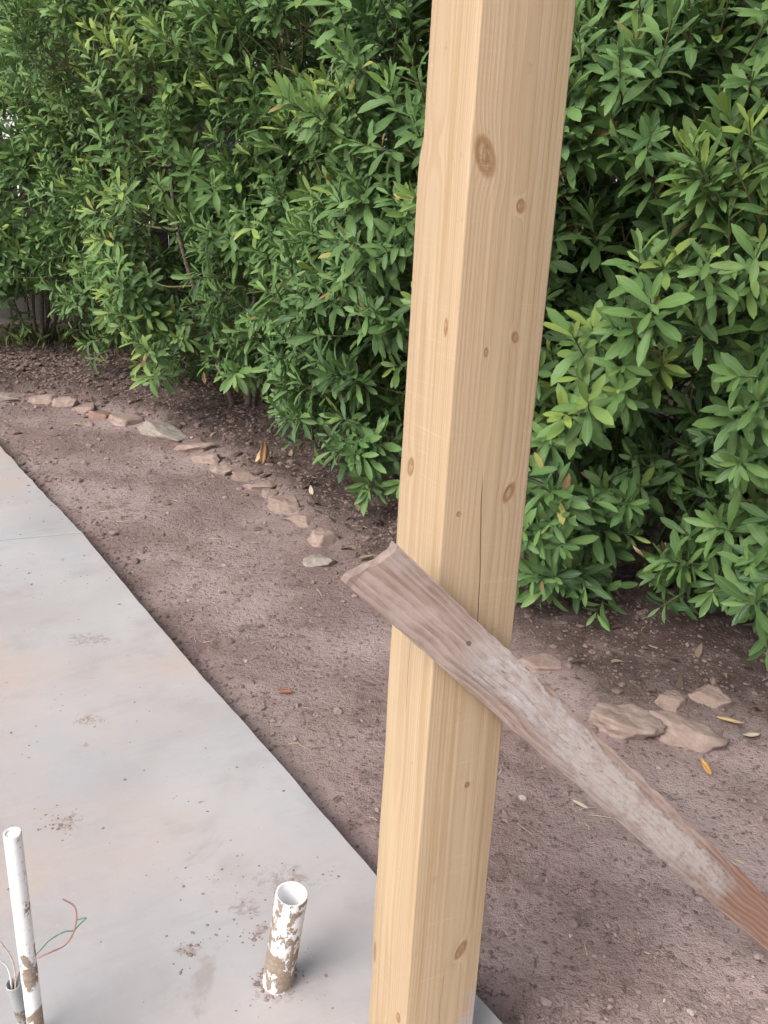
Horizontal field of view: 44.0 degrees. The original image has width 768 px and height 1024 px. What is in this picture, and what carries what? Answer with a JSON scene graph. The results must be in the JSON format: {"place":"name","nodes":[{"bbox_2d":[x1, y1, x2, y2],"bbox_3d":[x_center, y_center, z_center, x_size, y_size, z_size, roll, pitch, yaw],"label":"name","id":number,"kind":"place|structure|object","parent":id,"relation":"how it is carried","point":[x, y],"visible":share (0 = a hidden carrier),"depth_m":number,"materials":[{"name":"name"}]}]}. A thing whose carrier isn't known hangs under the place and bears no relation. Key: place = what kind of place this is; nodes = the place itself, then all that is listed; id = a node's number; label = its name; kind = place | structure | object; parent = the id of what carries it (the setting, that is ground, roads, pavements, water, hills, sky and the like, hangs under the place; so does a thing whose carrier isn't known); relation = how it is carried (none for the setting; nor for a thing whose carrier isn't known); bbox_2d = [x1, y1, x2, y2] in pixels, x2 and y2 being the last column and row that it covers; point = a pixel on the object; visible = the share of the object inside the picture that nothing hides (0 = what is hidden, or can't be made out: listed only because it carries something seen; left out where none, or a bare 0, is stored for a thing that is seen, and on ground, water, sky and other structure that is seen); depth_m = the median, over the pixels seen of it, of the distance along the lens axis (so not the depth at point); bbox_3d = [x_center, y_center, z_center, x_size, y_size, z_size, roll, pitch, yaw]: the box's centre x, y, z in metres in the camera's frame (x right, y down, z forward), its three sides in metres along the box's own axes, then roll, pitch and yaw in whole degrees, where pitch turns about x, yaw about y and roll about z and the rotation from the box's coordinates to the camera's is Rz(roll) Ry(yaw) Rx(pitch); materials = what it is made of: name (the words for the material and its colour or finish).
{"place":"outdoors","nodes":[
{"label":"outdoors","id":0,"kind":"place"},
{"bbox_2d":[0,13,619,223],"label":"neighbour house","id":1,"kind":"structure","parent":0,"point":[214,141],"depth_m":15.83,"materials":[{"name":"white"}]},
{"bbox_2d":[162,106,239,149],"bbox_3d":[-3.047,-6.282,15.825,1.300,1.000,0.058,3,21,0],"label":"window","id":2,"kind":"structure","parent":1,"relation":"in","point":[214,141],"depth_m":15.82,"materials":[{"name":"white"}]},
{"bbox_2d":[0,224,767,1023],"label":"ground","id":3,"kind":"structure","parent":0,"point":[616,890],"depth_m":2.93,"materials":[{"name":"soil"}]},
{"bbox_2d":[0,392,20,401],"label":"edging stone","id":4,"kind":"object","parent":3,"relation":"on","point":[5,396],"visible":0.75,"depth_m":5.67,"materials":[{"name":"grey stone"}]},
{"bbox_2d":[27,394,57,404],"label":"edging stone","id":5,"kind":"object","parent":3,"relation":"on","point":[44,399],"visible":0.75,"depth_m":5.67,"materials":[{"name":"beige stone"}]},
{"bbox_2d":[52,396,78,406],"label":"edging stone","id":6,"kind":"object","parent":3,"relation":"on","point":[67,401],"visible":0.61,"depth_m":5.65,"materials":[{"name":"beige stone"}]},
{"bbox_2d":[0,314,138,354],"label":"weed grass","id":7,"kind":"structure","parent":3,"relation":"on","point":[8,329],"depth_m":6.91,"materials":[{"name":"green plant"}]},
{"bbox_2d":[0,0,149,138],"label":"background tree","id":8,"kind":"object","parent":3,"relation":"on","point":[2,24],"visible":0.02,"depth_m":9.84,"materials":[{"name":"green plant"}]},
{"bbox_2d":[72,402,94,413],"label":"edging stone","id":9,"kind":"object","parent":3,"relation":"on","point":[85,408],"visible":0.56,"depth_m":5.54,"materials":[{"name":"brown stone"}]},
{"bbox_2d":[0,22,168,342],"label":"hedge shrub","id":10,"kind":"object","parent":3,"relation":"on","point":[15,247],"visible":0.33,"depth_m":6.05,"materials":[{"name":"green plant"}]},
{"bbox_2d":[86,410,110,419],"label":"edging stone","id":11,"kind":"object","parent":3,"relation":"on","point":[102,415],"visible":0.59,"depth_m":5.43,"materials":[{"name":"beige stone"}]},
{"bbox_2d":[106,412,144,426],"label":"edging stone","id":12,"kind":"object","parent":3,"relation":"on","point":[123,419],"visible":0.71,"depth_m":5.36,"materials":[{"name":"beige stone"}]},
{"bbox_2d":[137,419,187,441],"bbox_3d":[-1.196,-0.425,5.209,0.384,0.098,0.206,25,22,32],"label":"edging stone","id":13,"kind":"object","parent":3,"relation":"on","point":[162,429],"visible":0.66,"depth_m":5.16,"materials":[{"name":"grey stone"}]},
{"bbox_2d":[0,0,327,378],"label":"hedge shrub","id":14,"kind":"object","parent":3,"relation":"on","point":[53,136],"visible":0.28,"depth_m":5.55,"materials":[{"name":"green plant"}]},
{"bbox_2d":[46,0,313,147],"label":"background tree","id":15,"kind":"object","parent":3,"relation":"on","point":[203,129],"depth_m":10.52,"materials":[{"name":"green plant"}]},
{"bbox_2d":[173,442,216,452],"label":"edging stone","id":16,"kind":"object","parent":3,"relation":"on","point":[195,447],"visible":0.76,"depth_m":4.93,"materials":[{"name":"beige stone"}]},
{"bbox_2d":[191,453,220,463],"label":"edging stone","id":17,"kind":"object","parent":3,"relation":"on","point":[210,458],"visible":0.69,"depth_m":4.78,"materials":[{"name":"beige stone"}]},
{"bbox_2d":[0,0,426,406],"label":"hedge shrub","id":18,"kind":"object","parent":3,"relation":"on","point":[136,299],"visible":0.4,"depth_m":4.47,"materials":[{"name":"green plant"}]},
{"bbox_2d":[209,464,234,475],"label":"edging stone","id":19,"kind":"object","parent":3,"relation":"on","point":[224,469],"visible":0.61,"depth_m":4.65,"materials":[{"name":"beige stone"}]},
{"bbox_2d":[231,469,256,481],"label":"edging stone","id":20,"kind":"object","parent":3,"relation":"on","point":[245,475],"visible":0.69,"depth_m":4.57,"materials":[{"name":"brown stone"}]},
{"bbox_2d":[0,446,502,1023],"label":"concrete slab","id":21,"kind":"structure","parent":3,"relation":"on","point":[186,806],"depth_m":2.19,"materials":[{"name":"grey concrete"}]},
{"bbox_2d":[6,977,26,1023],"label":"wire conduit","id":22,"kind":"object","parent":21,"relation":"on","point":[15,995],"visible":0.81,"depth_m":1.59,"materials":[{"name":"grey plastic"}]},
{"bbox_2d":[0,960,12,989],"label":"electric wire","id":23,"kind":"object","parent":22,"relation":"attached to","point":[8,969],"visible":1,"depth_m":1.57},
{"bbox_2d":[0,941,15,987],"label":"electric wire","id":24,"kind":"object","parent":22,"relation":"attached to","point":[4,947],"visible":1,"depth_m":1.56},
{"bbox_2d":[16,898,76,986],"bbox_3d":[-0.555,0.710,1.558,0.115,0.188,0.023,1,22,-5],"label":"electric wire","id":25,"kind":"object","parent":22,"relation":"attached to","point":[73,905],"visible":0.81,"depth_m":1.54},
{"bbox_2d":[17,917,86,986],"bbox_3d":[-0.552,0.730,1.577,0.120,0.138,0.019,-3,22,-14],"label":"electric wire","id":26,"kind":"object","parent":22,"relation":"attached to","point":[84,918],"visible":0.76,"depth_m":1.57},
{"bbox_2d":[3,827,43,1023],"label":"supply pipe","id":27,"kind":"object","parent":21,"relation":"on","point":[18,886],"visible":1,"depth_m":1.48,"materials":[{"name":"plastic"}]},
{"bbox_2d":[0,476,475,1017],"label":"mud crumbs","id":28,"kind":"object","parent":21,"relation":"on","point":[168,868],"visible":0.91,"depth_m":1.98,"materials":[{"name":"soil"}]},
{"bbox_2d":[253,881,307,1001],"bbox_3d":[-0.188,0.797,1.757,0.087,0.255,0.100,9,25,-2],"label":"drain pipe","id":29,"kind":"object","parent":21,"relation":"on","point":[278,975],"visible":0.99,"depth_m":1.73,"materials":[{"name":"plastic"}]},
{"bbox_2d":[368,0,575,1023],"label":"porch post","id":30,"kind":"object","parent":21,"relation":"on","point":[495,110],"visible":0.95,"depth_m":1.29,"materials":[{"name":"brown wood"}]},
{"bbox_2d":[341,540,767,951],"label":"brace board","id":31,"kind":"object","parent":30,"relation":"attached to","point":[403,592],"visible":1,"depth_m":1.46,"materials":[{"name":"brown wood"}]},
{"bbox_2d":[243,482,275,491],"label":"edging stone","id":32,"kind":"object","parent":3,"relation":"on","point":[260,486],"visible":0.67,"depth_m":4.44,"materials":[{"name":"beige stone"}]},
{"bbox_2d":[255,439,269,464],"bbox_3d":[-0.600,-0.299,4.697,0.072,0.129,0.044,3,21,0],"label":"curled leaf","id":33,"kind":"object","parent":3,"relation":"on","point":[263,454],"visible":1,"depth_m":4.70,"materials":[{"name":"brown plant"}]},
{"bbox_2d":[261,488,278,497],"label":"edging stone","id":34,"kind":"object","parent":3,"relation":"on","point":[267,492],"visible":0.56,"depth_m":4.37,"materials":[{"name":"brown stone"}]},
{"bbox_2d":[118,0,431,436],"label":"hedge shrub","id":35,"kind":"object","parent":3,"relation":"on","point":[237,98],"visible":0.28,"depth_m":4.13,"materials":[{"name":"green plant"}]},
{"bbox_2d":[202,372,205,383],"bbox_3d":[-0.957,-0.715,5.055,0.023,0.065,0.009,-1,12,-9],"label":"dead leaf","id":36,"kind":"object","parent":35,"relation":"hanging from","point":[203,378],"visible":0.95,"depth_m":5.05,"materials":[{"name":"brown plant"}]},
{"bbox_2d":[267,494,299,514],"bbox_3d":[-0.437,-0.020,4.239,0.192,0.071,0.165,20,29,25],"label":"edging stone","id":37,"kind":"object","parent":3,"relation":"on","point":[287,504],"visible":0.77,"depth_m":4.21,"materials":[{"name":"brown stone"}]},
{"bbox_2d":[277,689,292,691],"bbox_3d":[-0.296,0.536,2.841,0.050,0.006,0.017,5,16,-7],"label":"fallen leaf","id":38,"kind":"object","parent":3,"relation":"on","point":[285,690],"visible":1,"depth_m":2.84,"materials":[{"name":"orange plant"}]},
{"bbox_2d":[283,514,316,526],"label":"edging stone","id":39,"kind":"object","parent":3,"relation":"on","point":[301,520],"visible":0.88,"depth_m":4.05,"materials":[{"name":"brown stone"}]},
{"bbox_2d":[309,485,313,493],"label":"fallen leaf","id":40,"kind":"object","parent":3,"relation":"on","point":[311,490],"visible":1,"depth_m":4.30,"materials":[{"name":"beige plant"}]},
{"bbox_2d":[301,554,336,566],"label":"edging stone","id":41,"kind":"object","parent":3,"relation":"on","point":[316,560],"visible":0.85,"depth_m":3.70,"materials":[{"name":"beige stone"}]},
{"bbox_2d":[0,137,641,339],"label":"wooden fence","id":42,"kind":"object","parent":3,"relation":"on","point":[6,312],"visible":0.01,"depth_m":7.55,"materials":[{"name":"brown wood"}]},
{"bbox_2d":[307,527,339,547],"bbox_3d":[-0.244,0.127,3.911,0.176,0.102,0.112,-11,25,-31],"label":"edging stone","id":43,"kind":"object","parent":3,"relation":"on","point":[322,537],"visible":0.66,"depth_m":3.87,"materials":[{"name":"beige stone"}]},
{"bbox_2d":[304,7,426,139],"bbox_3d":[0.920,-4.725,9.772,4.220,5.076,3.916,3,21,0],"label":"background tree","id":44,"kind":"object","parent":3,"relation":"on","point":[312,15],"visible":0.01,"depth_m":9.63,"materials":[{"name":"green plant"}]},
{"bbox_2d":[0,334,758,709],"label":"leaf litter","id":45,"kind":"object","parent":3,"relation":"on","point":[680,680],"visible":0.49,"depth_m":4.77,"materials":[{"name":"brown plant"}]},
{"bbox_2d":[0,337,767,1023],"bbox_3d":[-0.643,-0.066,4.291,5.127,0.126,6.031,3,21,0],"label":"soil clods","id":46,"kind":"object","parent":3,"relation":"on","point":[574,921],"visible":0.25,"depth_m":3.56,"materials":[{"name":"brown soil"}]},
{"bbox_2d":[3,436,767,989],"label":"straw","id":47,"kind":"object","parent":3,"relation":"on","point":[501,768],"visible":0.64,"depth_m":2.54,"materials":[{"name":"beige plant"}]},
{"bbox_2d":[168,0,764,516],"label":"hedge shrub","id":48,"kind":"object","parent":3,"relation":"on","point":[334,262],"visible":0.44,"depth_m":3.53,"materials":[{"name":"green plant"}]},
{"bbox_2d":[519,653,562,672],"bbox_3d":[0.513,0.496,3.063,0.176,0.045,0.096,2,22,-3],"label":"edging stone","id":49,"kind":"object","parent":3,"relation":"on","point":[541,663],"visible":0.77,"depth_m":3.04,"materials":[{"name":"brown stone"}]},
{"bbox_2d":[572,799,587,807],"bbox_3d":[0.500,0.744,2.418,0.045,0.006,0.016,25,24,24],"label":"fallen leaf","id":50,"kind":"object","parent":3,"relation":"on","point":[580,803],"visible":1,"depth_m":2.42,"materials":[{"name":"beige plant"}]},
{"bbox_2d":[393,0,767,630],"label":"hedge shrub","id":51,"kind":"object","parent":3,"relation":"on","point":[574,545],"visible":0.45,"depth_m":2.71,"materials":[{"name":"green plant"}]},
{"bbox_2d":[633,546,643,555],"bbox_3d":[0.755,0.117,2.828,0.060,0.008,0.021,37,-9,-30],"label":"dead leaf","id":52,"kind":"object","parent":51,"relation":"attached to","point":[638,551],"visible":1,"depth_m":2.82,"materials":[{"name":"beige plant"}]},
{"bbox_2d":[587,702,666,739],"bbox_3d":[0.698,0.623,2.749,0.219,0.096,0.150,12,23,9],"label":"edging stone","id":53,"kind":"object","parent":3,"relation":"on","point":[628,721],"visible":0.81,"depth_m":2.71,"materials":[{"name":"beige stone"}]},
{"bbox_2d":[551,0,767,670],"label":"hedge shrub","id":54,"kind":"object","parent":3,"relation":"on","point":[731,366],"visible":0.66,"depth_m":2.76,"materials":[{"name":"green plant"}]},
{"bbox_2d":[654,690,686,712],"bbox_3d":[0.848,0.581,2.853,0.109,0.084,0.114,16,25,30],"label":"edging stone","id":55,"kind":"object","parent":3,"relation":"on","point":[674,701],"visible":0.62,"depth_m":2.82,"materials":[{"name":"brown stone"}]},
{"bbox_2d":[647,709,730,753],"bbox_3d":[0.854,0.650,2.737,0.255,0.111,0.158,23,21,30],"label":"edging stone","id":56,"kind":"object","parent":3,"relation":"on","point":[685,732],"visible":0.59,"depth_m":2.69,"materials":[{"name":"beige stone"}]},
{"bbox_2d":[701,758,711,774],"bbox_3d":[0.876,0.692,2.581,0.021,0.007,0.062,4,29,-11],"label":"fallen leaf","id":57,"kind":"object","parent":3,"relation":"on","point":[707,767],"visible":1,"depth_m":2.58,"materials":[{"name":"orange plant"}]},
{"bbox_2d":[688,684,732,708],"bbox_3d":[0.984,0.572,2.855,0.134,0.080,0.118,-16,28,-39],"label":"edging stone","id":58,"kind":"object","parent":3,"relation":"on","point":[711,696],"visible":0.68,"depth_m":2.83,"materials":[{"name":"brown stone"}]},
{"bbox_2d":[717,716,743,722],"bbox_3d":[0.999,0.601,2.743,0.075,0.009,0.026,13,18,9],"label":"fallen leaf","id":59,"kind":"object","parent":3,"relation":"on","point":[729,719],"visible":1,"depth_m":2.75,"materials":[{"name":"yellow plant"}]},
{"bbox_2d":[743,732,759,736],"bbox_3d":[1.050,0.636,2.711,0.065,0.009,0.023,5,14,-23],"label":"fallen leaf","id":60,"kind":"object","parent":3,"relation":"on","point":[750,734],"visible":1,"depth_m":2.72,"materials":[{"name":"beige plant"}]}
]}

